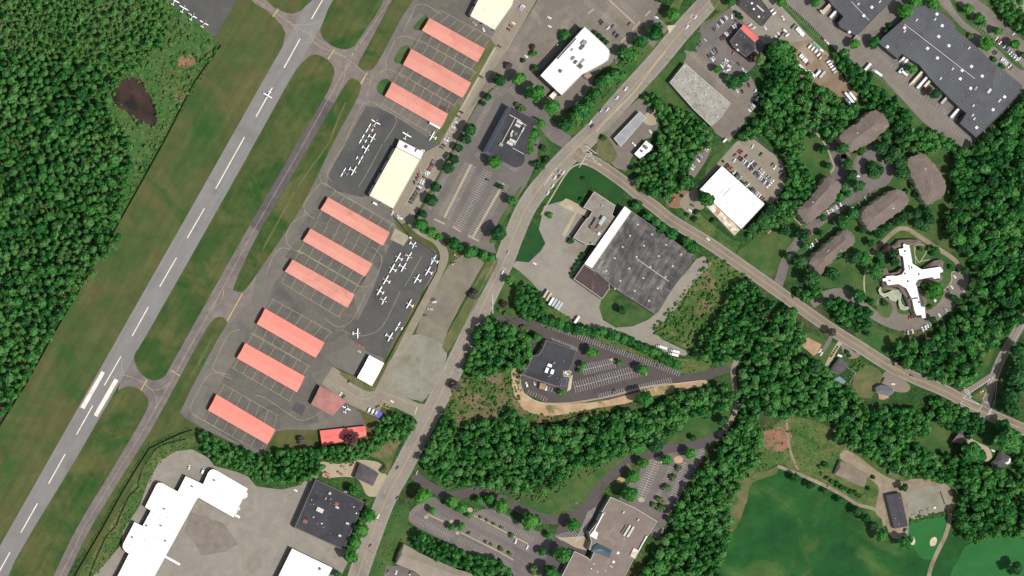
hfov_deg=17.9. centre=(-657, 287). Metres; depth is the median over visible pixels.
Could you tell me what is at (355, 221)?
aircraft hangar
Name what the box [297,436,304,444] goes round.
shrub
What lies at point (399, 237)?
concrete pad
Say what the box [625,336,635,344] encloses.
tree
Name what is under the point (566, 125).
tree
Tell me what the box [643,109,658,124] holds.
forecourt circle
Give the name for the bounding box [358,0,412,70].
grass island
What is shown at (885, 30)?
shrub
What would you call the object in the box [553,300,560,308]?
semi trailer
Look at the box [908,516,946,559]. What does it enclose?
putting green
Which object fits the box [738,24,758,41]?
coral roof wing
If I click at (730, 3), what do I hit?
tree
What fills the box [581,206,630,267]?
factory strip
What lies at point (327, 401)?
maintenance hangar
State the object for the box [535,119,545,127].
tree
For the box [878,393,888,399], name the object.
wooden deck
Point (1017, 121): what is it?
tree
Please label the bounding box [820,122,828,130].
tree
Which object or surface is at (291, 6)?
grass island
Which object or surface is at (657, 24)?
tree
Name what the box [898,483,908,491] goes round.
tree
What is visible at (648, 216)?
tree
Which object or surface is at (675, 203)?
clearing dirt
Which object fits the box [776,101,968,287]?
apartment grounds
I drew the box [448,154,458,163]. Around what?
tree
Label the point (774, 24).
contractor yard
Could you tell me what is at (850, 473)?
clubhouse
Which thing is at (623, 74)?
tree
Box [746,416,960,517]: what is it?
golf rough
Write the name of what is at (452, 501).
tree
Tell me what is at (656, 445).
tree
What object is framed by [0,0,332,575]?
runway
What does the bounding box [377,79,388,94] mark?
grass patch
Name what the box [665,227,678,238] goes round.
tree
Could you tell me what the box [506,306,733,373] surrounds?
hedge bank
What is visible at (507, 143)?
office block
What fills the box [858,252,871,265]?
tree
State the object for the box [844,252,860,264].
conifer
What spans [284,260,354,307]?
aircraft hangar
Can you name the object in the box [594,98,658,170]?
gas station forecourt
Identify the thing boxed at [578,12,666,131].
road bank
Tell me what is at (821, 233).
tree
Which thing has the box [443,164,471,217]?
parking median
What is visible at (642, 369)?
tree
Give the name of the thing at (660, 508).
shrub
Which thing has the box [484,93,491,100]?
tree
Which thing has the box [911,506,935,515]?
pallet heap
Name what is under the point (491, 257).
tree
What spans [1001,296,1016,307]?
tree
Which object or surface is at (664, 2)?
tree
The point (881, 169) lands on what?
tree
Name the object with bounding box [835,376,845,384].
swimming pool cover
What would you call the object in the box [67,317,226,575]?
grass island
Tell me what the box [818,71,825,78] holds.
semi trailer
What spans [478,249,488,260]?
tree
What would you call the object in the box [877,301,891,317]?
drive island
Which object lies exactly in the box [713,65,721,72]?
tree
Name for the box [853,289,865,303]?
tree
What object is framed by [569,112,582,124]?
tree
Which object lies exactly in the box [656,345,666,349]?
box truck
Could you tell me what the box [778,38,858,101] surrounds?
contractor yard
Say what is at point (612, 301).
round lawn
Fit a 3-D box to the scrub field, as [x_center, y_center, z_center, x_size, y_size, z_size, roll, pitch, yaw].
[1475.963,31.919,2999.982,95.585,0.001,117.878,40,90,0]
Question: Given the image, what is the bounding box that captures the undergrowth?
[0,0,1023,575]
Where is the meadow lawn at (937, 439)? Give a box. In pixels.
[914,422,954,454]
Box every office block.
[482,107,536,167]
[536,27,609,95]
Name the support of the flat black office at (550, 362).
on the ground at (916, 396)
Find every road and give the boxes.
[347,0,720,575]
[374,213,448,394]
[571,147,1023,435]
[956,374,991,399]
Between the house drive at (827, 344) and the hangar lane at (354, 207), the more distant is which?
the house drive at (827, 344)
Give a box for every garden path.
[914,246,932,263]
[915,244,926,262]
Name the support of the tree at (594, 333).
on the hedge bank at (697, 366)
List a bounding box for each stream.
[89,439,184,575]
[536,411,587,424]
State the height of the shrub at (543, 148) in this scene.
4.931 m
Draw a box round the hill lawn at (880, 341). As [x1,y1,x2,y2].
[854,323,903,357]
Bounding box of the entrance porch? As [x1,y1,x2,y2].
[562,370,570,376]
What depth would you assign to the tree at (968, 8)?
2989.03 m
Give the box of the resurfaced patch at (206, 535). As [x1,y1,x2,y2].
[185,512,237,554]
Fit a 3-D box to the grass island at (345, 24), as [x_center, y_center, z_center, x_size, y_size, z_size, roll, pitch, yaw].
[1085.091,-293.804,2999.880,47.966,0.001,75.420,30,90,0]
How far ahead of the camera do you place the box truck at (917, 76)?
2996.25 m
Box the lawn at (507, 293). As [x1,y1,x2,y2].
[492,271,544,315]
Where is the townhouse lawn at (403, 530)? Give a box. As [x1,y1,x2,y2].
[368,506,504,575]
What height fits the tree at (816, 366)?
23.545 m
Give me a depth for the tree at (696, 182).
2988.60 m
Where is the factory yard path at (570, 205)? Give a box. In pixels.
[558,199,589,237]
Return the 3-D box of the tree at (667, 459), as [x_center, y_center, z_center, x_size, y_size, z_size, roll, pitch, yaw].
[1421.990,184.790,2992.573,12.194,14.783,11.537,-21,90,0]
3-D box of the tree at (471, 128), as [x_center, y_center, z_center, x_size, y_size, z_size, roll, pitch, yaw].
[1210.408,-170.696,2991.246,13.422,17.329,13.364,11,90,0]
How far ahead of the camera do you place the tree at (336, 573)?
2991.15 m
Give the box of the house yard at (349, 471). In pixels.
[320,460,386,496]
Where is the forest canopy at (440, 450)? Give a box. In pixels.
[0,0,1023,575]
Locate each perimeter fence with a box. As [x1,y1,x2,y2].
[0,46,220,425]
[75,430,191,575]
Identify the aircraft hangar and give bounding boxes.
[207,394,274,443]
[236,343,304,391]
[256,309,323,357]
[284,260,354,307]
[302,229,371,276]
[319,197,389,245]
[384,82,447,127]
[402,49,470,97]
[421,18,484,61]
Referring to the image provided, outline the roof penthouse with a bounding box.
[589,216,606,231]
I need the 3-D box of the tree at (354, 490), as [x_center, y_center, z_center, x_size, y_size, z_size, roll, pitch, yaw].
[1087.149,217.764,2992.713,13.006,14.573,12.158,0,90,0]
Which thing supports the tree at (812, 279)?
on the apartment grounds at (813, 159)
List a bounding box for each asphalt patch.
[291,402,305,415]
[438,105,449,112]
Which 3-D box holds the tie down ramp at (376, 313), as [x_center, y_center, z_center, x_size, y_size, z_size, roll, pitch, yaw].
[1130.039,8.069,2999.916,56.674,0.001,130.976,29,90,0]
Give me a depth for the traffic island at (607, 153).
2999.87 m
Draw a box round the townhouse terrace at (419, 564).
[394,544,472,575]
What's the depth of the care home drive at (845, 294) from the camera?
2999.93 m
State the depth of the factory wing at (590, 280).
2994.00 m
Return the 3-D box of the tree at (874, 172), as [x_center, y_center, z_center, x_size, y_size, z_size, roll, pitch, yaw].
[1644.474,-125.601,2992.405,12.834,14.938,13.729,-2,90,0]
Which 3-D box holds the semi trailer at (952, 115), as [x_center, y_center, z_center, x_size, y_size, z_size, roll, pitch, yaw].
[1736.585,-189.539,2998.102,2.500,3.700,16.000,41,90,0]
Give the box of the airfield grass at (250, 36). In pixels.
[0,0,527,544]
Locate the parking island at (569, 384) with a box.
[567,375,572,390]
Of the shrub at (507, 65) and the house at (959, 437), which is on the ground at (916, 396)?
the house at (959, 437)
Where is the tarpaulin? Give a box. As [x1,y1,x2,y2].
[375,411,382,418]
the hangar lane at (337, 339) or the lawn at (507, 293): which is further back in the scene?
the lawn at (507, 293)
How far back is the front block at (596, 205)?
2994.00 m
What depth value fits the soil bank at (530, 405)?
2999.96 m
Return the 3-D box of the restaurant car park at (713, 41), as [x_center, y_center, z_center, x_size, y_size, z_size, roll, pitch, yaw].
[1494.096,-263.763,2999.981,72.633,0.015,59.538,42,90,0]
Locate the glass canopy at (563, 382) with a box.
[560,378,567,385]
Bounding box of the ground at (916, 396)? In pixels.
[0,0,1023,575]
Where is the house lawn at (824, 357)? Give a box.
[799,333,835,363]
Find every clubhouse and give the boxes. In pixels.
[834,461,867,486]
[884,493,907,528]
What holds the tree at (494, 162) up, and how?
on the office car park at (476, 194)
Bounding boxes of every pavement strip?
[405,157,432,205]
[440,47,495,143]
[540,163,587,214]
[596,51,665,131]
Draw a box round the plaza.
[539,494,603,575]
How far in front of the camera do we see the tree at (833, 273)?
2983.63 m
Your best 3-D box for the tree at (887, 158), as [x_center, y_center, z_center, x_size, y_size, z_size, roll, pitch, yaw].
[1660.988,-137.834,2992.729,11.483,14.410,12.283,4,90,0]
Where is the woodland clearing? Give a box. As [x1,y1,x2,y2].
[447,371,522,427]
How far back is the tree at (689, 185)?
2985.32 m
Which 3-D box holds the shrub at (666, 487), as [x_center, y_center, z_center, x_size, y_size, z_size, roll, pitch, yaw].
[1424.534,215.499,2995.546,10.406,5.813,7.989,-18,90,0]
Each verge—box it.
[340,372,375,391]
[383,286,427,362]
[432,39,495,143]
[442,257,497,351]
[499,410,729,514]
[552,111,578,134]
[640,52,696,115]
[659,0,682,21]
[685,32,700,51]
[704,5,726,27]
[710,0,727,9]
[782,4,828,51]
[938,5,967,35]
[950,0,1023,69]
[979,0,1023,39]
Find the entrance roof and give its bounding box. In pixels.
[588,544,611,557]
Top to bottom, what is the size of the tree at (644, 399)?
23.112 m
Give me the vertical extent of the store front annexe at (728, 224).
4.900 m
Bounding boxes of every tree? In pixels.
[333,570,341,575]
[343,431,358,445]
[343,549,357,562]
[348,485,359,495]
[349,537,361,549]
[354,523,368,537]
[361,508,375,522]
[413,218,428,232]
[415,488,431,503]
[419,209,427,217]
[425,226,436,237]
[426,194,437,206]
[429,507,435,514]
[431,181,441,191]
[433,233,443,240]
[442,162,454,173]
[445,495,458,508]
[446,236,460,250]
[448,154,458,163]
[448,523,454,529]
[454,144,462,152]
[456,242,463,251]
[456,503,467,512]
[458,522,464,530]
[459,134,471,143]
[463,123,476,135]
[463,245,478,258]
[466,512,471,518]
[474,496,482,503]
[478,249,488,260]
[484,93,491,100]
[485,494,494,503]
[486,253,496,261]
[487,156,502,169]
[489,224,506,240]
[492,73,506,85]
[495,498,508,513]
[497,184,503,189]
[504,276,515,284]
[506,195,517,205]
[512,72,526,84]
[522,512,541,530]
[524,85,544,102]
[529,137,535,143]
[530,128,539,138]
[533,333,541,341]
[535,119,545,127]
[538,548,545,555]
[539,315,548,324]
[542,100,560,113]
[542,564,558,575]
[545,532,552,539]
[547,316,555,327]
[552,546,570,562]
[555,317,564,330]
[557,118,572,132]
[558,390,564,395]
[562,322,571,332]
[566,518,580,531]
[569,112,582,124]
[571,326,580,334]
[573,104,590,119]
[578,326,585,335]
[580,362,586,368]
[581,97,594,108]
[584,326,590,334]
[586,347,595,357]
[589,88,601,100]
[589,328,599,338]
[594,78,604,87]
[596,326,607,337]
[599,72,613,86]
[605,330,613,339]
[610,68,620,81]
[611,331,619,341]
[616,47,627,57]
[616,360,622,365]
[617,305,625,313]
[618,333,628,344]
[619,71,627,80]
[620,486,637,501]
[624,47,636,62]
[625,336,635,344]
[628,470,639,482]
[631,202,639,208]
[632,340,643,350]
[634,443,644,454]
[635,36,647,47]
[635,390,653,406]
[636,364,648,375]
[638,457,648,468]
[639,343,649,353]
[642,211,652,219]
[647,26,663,40]
[647,346,657,357]
[647,436,663,453]
[651,22,662,28]
[651,217,660,226]
[656,221,667,233]
[656,348,662,357]
[657,353,666,362]
[660,0,669,4]
[661,454,672,465]
[664,356,672,365]
[665,7,678,20]
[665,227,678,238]
[670,360,680,369]
[673,387,680,393]
[681,175,694,189]
[682,236,690,247]
[684,448,696,458]
[686,239,697,253]
[689,435,695,440]
[690,179,699,189]
[699,192,715,205]
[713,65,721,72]
[717,415,728,425]
[724,73,730,80]
[726,0,735,6]
[727,77,737,86]
[737,81,742,87]
[740,73,749,82]
[748,54,755,61]
[748,222,758,232]
[753,52,765,64]
[758,212,769,221]
[759,221,768,227]
[765,204,776,214]
[767,39,789,58]
[775,0,785,6]
[778,224,790,235]
[783,252,792,259]
[790,473,799,482]
[792,228,811,241]
[793,254,807,268]
[802,243,809,249]
[803,270,820,287]
[806,481,814,488]
[807,358,824,373]
[808,132,815,138]
[811,0,819,7]
[818,214,826,221]
[818,230,825,236]
[819,145,827,153]
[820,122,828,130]
[824,267,839,280]
[825,137,833,142]
[825,162,832,169]
[826,328,836,335]
[835,142,848,153]
[835,193,845,202]
[835,497,843,503]
[836,216,848,228]
[841,181,849,190]
[842,157,852,169]
[845,169,857,179]
[845,190,851,197]
[847,208,859,219]
[849,39,860,48]
[849,178,864,192]
[852,505,861,515]
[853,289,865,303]
[856,147,864,155]
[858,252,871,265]
[859,227,865,233]
[861,513,870,522]
[865,331,871,336]
[866,160,877,168]
[867,167,879,176]
[867,239,873,246]
[867,264,883,279]
[867,298,874,304]
[869,36,879,45]
[869,44,876,49]
[870,521,877,529]
[873,229,884,238]
[874,141,888,154]
[875,250,882,256]
[875,528,888,541]
[877,259,883,265]
[878,166,883,173]
[881,129,891,139]
[882,223,891,230]
[882,243,890,252]
[883,154,891,164]
[887,146,903,160]
[887,248,898,256]
[890,256,899,266]
[892,155,907,168]
[892,217,901,226]
[893,123,903,132]
[895,135,903,144]
[895,166,910,179]
[897,4,912,18]
[897,535,911,548]
[898,212,908,222]
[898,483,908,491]
[905,64,917,74]
[909,0,918,6]
[911,208,921,217]
[913,219,923,227]
[918,221,929,231]
[920,282,928,288]
[923,206,931,213]
[924,213,935,224]
[925,0,939,9]
[926,280,943,299]
[929,88,940,98]
[929,316,936,322]
[943,336,956,349]
[946,221,957,232]
[950,294,956,300]
[954,298,962,304]
[958,212,970,223]
[958,242,969,252]
[960,266,968,274]
[960,331,974,342]
[961,441,981,460]
[963,3,973,13]
[967,232,979,244]
[973,304,985,315]
[974,12,984,22]
[976,183,989,195]
[976,249,988,261]
[976,449,986,462]
[979,37,993,51]
[980,20,986,26]
[982,132,994,143]
[986,175,999,186]
[992,277,1005,287]
[993,27,1002,35]
[994,419,1009,431]
[994,426,1021,453]
[997,253,1008,266]
[1000,387,1021,403]
[1000,402,1020,416]
[1001,134,1013,144]
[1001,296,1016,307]
[1002,271,1015,282]
[1004,123,1017,134]
[1006,367,1023,385]
[1006,561,1022,574]
[1009,39,1019,48]
[1010,342,1023,356]
[1011,116,1022,126]
[1011,313,1023,324]
[1012,357,1023,371]
[1013,383,1023,393]
[1017,195,1023,206]
[1017,248,1023,260]
[1019,207,1023,218]
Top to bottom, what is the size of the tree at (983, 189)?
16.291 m
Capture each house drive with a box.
[820,336,832,352]
[825,341,841,366]
[841,343,859,358]
[882,371,909,391]
[967,439,991,461]
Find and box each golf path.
[777,464,885,525]
[927,505,951,575]
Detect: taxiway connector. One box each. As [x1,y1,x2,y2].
[118,358,181,410]
[141,0,387,389]
[206,275,256,322]
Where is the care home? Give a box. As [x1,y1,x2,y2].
[878,244,942,317]
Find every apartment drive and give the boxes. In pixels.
[775,96,852,286]
[829,146,894,192]
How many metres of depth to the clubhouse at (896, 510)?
2995.07 m
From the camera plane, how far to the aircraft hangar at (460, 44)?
2995.20 m
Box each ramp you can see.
[170,0,235,36]
[328,106,439,196]
[346,239,438,357]
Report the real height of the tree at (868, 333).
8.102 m
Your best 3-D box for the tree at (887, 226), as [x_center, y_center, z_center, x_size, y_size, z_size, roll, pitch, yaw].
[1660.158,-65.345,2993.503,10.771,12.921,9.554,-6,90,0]
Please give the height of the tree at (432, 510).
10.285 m
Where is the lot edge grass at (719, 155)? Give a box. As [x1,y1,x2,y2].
[704,137,738,177]
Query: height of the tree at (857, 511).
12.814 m
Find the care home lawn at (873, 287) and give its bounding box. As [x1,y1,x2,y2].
[832,224,966,322]
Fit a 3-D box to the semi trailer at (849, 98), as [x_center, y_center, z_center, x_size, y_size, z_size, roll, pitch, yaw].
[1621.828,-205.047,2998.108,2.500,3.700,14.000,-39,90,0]
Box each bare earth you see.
[164,69,178,81]
[172,91,185,101]
[177,54,195,68]
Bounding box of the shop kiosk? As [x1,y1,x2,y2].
[632,141,652,158]
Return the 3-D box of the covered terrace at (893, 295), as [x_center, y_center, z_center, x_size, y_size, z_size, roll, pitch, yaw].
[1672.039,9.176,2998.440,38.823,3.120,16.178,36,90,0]
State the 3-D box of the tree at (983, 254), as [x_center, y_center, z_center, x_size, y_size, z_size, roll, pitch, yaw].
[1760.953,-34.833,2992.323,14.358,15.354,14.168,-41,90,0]
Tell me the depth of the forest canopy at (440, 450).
2988.24 m
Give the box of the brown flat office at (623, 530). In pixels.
[559,496,656,575]
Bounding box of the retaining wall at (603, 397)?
[519,379,702,404]
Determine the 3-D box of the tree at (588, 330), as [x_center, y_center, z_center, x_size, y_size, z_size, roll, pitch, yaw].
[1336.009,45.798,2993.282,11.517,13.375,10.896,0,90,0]
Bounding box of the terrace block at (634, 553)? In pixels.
[630,548,638,558]
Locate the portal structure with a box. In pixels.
[548,92,556,99]
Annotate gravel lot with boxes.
[387,334,446,401]
[416,255,483,344]
[1011,0,1023,11]
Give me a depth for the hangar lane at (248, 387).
2999.91 m
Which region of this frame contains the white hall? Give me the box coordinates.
[356,355,383,385]
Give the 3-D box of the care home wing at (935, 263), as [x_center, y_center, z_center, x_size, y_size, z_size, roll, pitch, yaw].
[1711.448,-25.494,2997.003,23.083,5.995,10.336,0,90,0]
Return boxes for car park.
[322,367,423,419]
[392,0,535,223]
[408,497,550,575]
[417,76,570,252]
[469,0,667,114]
[495,315,729,403]
[560,448,704,541]
[684,50,757,141]
[689,144,711,177]
[695,8,763,76]
[699,136,785,203]
[877,273,968,329]
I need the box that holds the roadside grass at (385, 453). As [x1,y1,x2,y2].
[354,419,409,473]
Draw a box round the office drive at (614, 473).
[411,430,721,523]
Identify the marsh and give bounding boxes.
[90,0,219,231]
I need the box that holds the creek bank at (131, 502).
[80,435,201,575]
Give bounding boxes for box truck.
[165,556,179,565]
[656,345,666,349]
[871,69,881,76]
[909,71,922,84]
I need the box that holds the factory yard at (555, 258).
[513,201,711,355]
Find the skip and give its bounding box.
[355,343,364,349]
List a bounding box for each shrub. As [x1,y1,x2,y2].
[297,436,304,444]
[380,467,387,473]
[448,379,460,390]
[468,288,479,299]
[500,300,506,307]
[504,62,512,69]
[517,104,523,111]
[527,142,533,148]
[527,148,533,154]
[529,51,536,56]
[529,564,537,575]
[530,161,536,167]
[531,65,538,71]
[536,160,543,170]
[540,144,546,151]
[543,156,549,164]
[546,212,552,218]
[558,34,563,41]
[559,30,570,39]
[567,237,573,243]
[600,134,606,140]
[655,497,663,502]
[655,504,664,511]
[661,484,670,491]
[669,474,676,481]
[691,216,697,222]
[710,218,717,223]
[822,462,829,467]
[882,27,888,33]
[882,298,887,305]
[886,23,893,28]
[912,192,918,197]
[929,246,939,255]
[948,264,954,270]
[967,32,973,38]
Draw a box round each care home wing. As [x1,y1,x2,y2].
[881,282,913,313]
[882,267,902,277]
[890,239,920,249]
[896,256,901,265]
[916,276,942,285]
[918,288,925,306]
[922,260,943,268]
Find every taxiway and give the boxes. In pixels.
[54,226,259,575]
[60,0,391,575]
[250,98,333,230]
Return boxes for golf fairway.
[700,466,971,575]
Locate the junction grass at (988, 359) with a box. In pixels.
[963,326,1012,389]
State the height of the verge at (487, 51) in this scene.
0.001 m
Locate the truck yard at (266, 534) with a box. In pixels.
[93,449,347,575]
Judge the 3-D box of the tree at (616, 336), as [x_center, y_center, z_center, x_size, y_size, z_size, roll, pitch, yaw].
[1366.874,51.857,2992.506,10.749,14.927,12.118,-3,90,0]
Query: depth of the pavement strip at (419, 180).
2999.88 m
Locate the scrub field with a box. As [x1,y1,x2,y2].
[653,256,771,348]
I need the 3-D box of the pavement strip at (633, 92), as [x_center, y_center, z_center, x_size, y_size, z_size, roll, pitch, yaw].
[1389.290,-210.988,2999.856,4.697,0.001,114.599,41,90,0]
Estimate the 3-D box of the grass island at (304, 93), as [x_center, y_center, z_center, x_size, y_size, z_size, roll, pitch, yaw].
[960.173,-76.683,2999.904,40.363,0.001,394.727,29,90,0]
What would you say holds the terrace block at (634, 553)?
on the ground at (916, 396)
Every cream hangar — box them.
[367,147,419,208]
[467,0,513,30]
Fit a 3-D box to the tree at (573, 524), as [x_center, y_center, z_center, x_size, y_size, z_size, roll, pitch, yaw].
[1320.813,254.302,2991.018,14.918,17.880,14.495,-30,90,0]
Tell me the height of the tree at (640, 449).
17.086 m
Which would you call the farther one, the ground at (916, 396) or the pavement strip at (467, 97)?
the ground at (916, 396)
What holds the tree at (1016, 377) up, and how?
on the ground at (916, 396)
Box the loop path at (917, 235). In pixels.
[869,226,961,274]
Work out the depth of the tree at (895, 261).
2990.45 m
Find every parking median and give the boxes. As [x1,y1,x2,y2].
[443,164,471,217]
[461,532,513,559]
[472,183,504,236]
[473,515,527,544]
[609,0,634,23]
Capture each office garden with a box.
[489,186,521,243]
[531,125,551,181]
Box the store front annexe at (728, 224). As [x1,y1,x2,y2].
[705,204,739,235]
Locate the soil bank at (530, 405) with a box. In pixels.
[511,368,706,415]
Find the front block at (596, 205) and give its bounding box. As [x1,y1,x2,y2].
[571,192,614,244]
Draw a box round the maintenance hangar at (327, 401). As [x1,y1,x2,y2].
[310,386,345,415]
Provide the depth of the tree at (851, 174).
2988.04 m
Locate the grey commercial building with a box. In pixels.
[667,63,729,126]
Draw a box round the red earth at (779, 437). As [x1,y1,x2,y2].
[762,427,791,451]
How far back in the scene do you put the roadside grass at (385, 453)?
2999.98 m
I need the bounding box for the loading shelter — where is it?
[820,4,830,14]
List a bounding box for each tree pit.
[617,477,624,482]
[674,456,682,462]
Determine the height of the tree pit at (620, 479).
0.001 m
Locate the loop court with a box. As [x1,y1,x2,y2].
[792,150,889,253]
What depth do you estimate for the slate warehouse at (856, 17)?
2992.50 m
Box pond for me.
[112,77,156,125]
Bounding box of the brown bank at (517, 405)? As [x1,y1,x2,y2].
[514,398,615,423]
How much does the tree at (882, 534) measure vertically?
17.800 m
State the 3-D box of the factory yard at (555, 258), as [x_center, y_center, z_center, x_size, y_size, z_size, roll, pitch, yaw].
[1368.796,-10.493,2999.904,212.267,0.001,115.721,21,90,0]
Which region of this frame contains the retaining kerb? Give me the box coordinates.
[519,375,672,403]
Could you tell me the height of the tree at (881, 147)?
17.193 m
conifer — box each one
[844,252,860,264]
[854,250,861,257]
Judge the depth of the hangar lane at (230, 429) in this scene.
2999.90 m
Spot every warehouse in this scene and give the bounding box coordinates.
[116,469,247,575]
[276,548,331,575]
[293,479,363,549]
[825,0,891,35]
[877,5,1021,137]
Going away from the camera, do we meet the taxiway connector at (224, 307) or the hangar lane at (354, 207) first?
the hangar lane at (354, 207)
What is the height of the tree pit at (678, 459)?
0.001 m
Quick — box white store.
[697,166,764,228]
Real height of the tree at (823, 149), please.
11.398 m
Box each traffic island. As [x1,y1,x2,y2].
[597,132,616,163]
[667,25,675,33]
[971,383,989,400]
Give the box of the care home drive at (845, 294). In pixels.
[810,288,923,330]
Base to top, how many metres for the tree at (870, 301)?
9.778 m
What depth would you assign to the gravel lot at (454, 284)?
2999.91 m
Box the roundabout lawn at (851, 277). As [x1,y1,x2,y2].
[835,263,865,292]
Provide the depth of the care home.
2992.00 m
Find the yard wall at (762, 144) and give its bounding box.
[754,137,771,151]
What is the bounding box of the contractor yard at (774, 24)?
[731,0,826,51]
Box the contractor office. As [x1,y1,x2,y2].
[737,0,771,25]
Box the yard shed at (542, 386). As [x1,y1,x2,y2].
[538,383,545,389]
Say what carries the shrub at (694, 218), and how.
on the store front lawn at (704, 225)
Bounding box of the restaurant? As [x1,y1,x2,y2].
[727,29,754,56]
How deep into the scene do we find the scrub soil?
2999.98 m
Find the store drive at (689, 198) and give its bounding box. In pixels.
[680,186,703,213]
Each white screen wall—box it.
[586,513,603,538]
[638,536,646,550]
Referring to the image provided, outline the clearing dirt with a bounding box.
[665,190,688,207]
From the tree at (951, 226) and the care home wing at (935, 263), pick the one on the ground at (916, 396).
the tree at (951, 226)
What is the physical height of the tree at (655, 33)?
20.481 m
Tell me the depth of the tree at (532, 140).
2990.38 m
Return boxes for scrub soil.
[671,271,716,333]
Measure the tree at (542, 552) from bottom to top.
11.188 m
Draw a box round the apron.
[180,0,497,454]
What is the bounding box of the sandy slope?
[726,467,778,532]
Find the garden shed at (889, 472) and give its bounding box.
[887,469,897,475]
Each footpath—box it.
[810,119,834,172]
[863,265,867,293]
[944,271,958,290]
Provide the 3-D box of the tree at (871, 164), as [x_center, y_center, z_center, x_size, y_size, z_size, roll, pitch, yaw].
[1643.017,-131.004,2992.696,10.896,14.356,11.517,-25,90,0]
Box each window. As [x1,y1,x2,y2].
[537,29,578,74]
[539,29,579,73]
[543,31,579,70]
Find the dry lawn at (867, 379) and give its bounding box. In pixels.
[853,365,881,397]
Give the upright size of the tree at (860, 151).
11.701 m
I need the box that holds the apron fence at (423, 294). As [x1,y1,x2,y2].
[385,216,439,363]
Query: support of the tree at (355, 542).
on the ground at (916, 396)
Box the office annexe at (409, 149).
[395,140,423,159]
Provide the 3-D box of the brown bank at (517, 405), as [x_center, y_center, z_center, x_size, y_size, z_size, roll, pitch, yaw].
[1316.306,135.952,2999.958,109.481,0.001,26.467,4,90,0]
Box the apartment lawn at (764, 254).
[736,214,800,275]
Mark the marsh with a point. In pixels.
(167, 54)
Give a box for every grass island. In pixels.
[9,387,147,575]
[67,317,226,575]
[134,54,333,379]
[233,78,360,291]
[267,0,311,13]
[320,0,382,48]
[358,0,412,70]
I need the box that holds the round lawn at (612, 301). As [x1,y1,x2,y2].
[599,289,653,326]
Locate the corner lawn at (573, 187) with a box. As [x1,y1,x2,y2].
[539,165,623,225]
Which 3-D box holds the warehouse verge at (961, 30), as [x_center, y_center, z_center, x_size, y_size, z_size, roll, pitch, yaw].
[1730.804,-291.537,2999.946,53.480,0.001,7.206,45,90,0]
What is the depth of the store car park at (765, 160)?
2999.95 m
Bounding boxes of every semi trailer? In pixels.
[542,289,549,297]
[545,292,551,300]
[547,297,554,305]
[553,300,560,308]
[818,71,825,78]
[843,92,853,102]
[848,92,855,99]
[863,63,871,70]
[915,76,927,88]
[949,108,958,117]
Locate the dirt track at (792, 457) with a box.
[786,419,798,469]
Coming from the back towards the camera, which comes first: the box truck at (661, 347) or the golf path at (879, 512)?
the golf path at (879, 512)
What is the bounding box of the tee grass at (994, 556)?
[951,532,1023,575]
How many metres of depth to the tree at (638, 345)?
2986.59 m
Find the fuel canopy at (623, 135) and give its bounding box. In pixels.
[614,111,645,146]
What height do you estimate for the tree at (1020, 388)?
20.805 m
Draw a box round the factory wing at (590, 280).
[572,264,609,298]
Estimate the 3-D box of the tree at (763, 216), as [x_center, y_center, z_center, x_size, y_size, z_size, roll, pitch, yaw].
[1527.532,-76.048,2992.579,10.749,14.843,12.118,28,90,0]
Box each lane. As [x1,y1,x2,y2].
[203,411,265,453]
[216,359,319,428]
[245,324,332,375]
[265,272,357,355]
[285,241,369,293]
[296,210,385,270]
[316,190,393,244]
[391,65,461,113]
[410,32,480,81]
[412,0,489,47]
[717,310,770,437]
[786,0,1023,148]
[980,314,1023,411]
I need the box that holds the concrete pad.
[391,229,408,244]
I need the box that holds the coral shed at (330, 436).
[319,426,365,445]
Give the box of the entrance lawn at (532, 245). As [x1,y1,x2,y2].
[516,224,543,261]
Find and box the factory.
[591,211,694,313]
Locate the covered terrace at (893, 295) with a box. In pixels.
[878,287,908,309]
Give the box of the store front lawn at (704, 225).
[684,210,738,252]
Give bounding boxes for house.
[353,463,378,485]
[793,176,841,223]
[799,338,820,355]
[806,229,854,274]
[831,359,848,374]
[835,110,888,151]
[857,189,908,231]
[874,385,894,395]
[906,153,945,204]
[950,430,967,443]
[990,452,1010,467]
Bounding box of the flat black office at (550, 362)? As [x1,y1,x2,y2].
[519,340,575,386]
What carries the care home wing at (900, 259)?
on the care home lawn at (873, 287)
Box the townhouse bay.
[384,566,418,575]
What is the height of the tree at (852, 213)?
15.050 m
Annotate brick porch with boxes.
[582,72,592,79]
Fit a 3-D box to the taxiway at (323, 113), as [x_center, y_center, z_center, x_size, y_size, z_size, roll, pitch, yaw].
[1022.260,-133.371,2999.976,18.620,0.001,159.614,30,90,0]
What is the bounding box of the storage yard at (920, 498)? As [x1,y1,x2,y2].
[907,486,947,519]
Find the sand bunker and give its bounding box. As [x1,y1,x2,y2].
[930,537,936,545]
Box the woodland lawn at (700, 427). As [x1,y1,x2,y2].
[661,411,727,444]
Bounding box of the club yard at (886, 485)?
[840,450,954,538]
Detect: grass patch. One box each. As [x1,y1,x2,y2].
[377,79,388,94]
[394,45,409,63]
[413,14,426,29]
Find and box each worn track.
[189,336,212,377]
[258,102,345,255]
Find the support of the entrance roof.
on the ground at (916, 396)
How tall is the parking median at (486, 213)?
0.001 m
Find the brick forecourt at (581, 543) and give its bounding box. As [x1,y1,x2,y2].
[556,536,587,549]
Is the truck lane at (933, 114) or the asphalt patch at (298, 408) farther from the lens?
the truck lane at (933, 114)
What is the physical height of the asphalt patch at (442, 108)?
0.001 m
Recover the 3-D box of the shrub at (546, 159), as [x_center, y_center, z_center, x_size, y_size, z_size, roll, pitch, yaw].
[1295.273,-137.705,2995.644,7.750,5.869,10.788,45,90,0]
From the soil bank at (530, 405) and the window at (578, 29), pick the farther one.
the soil bank at (530, 405)

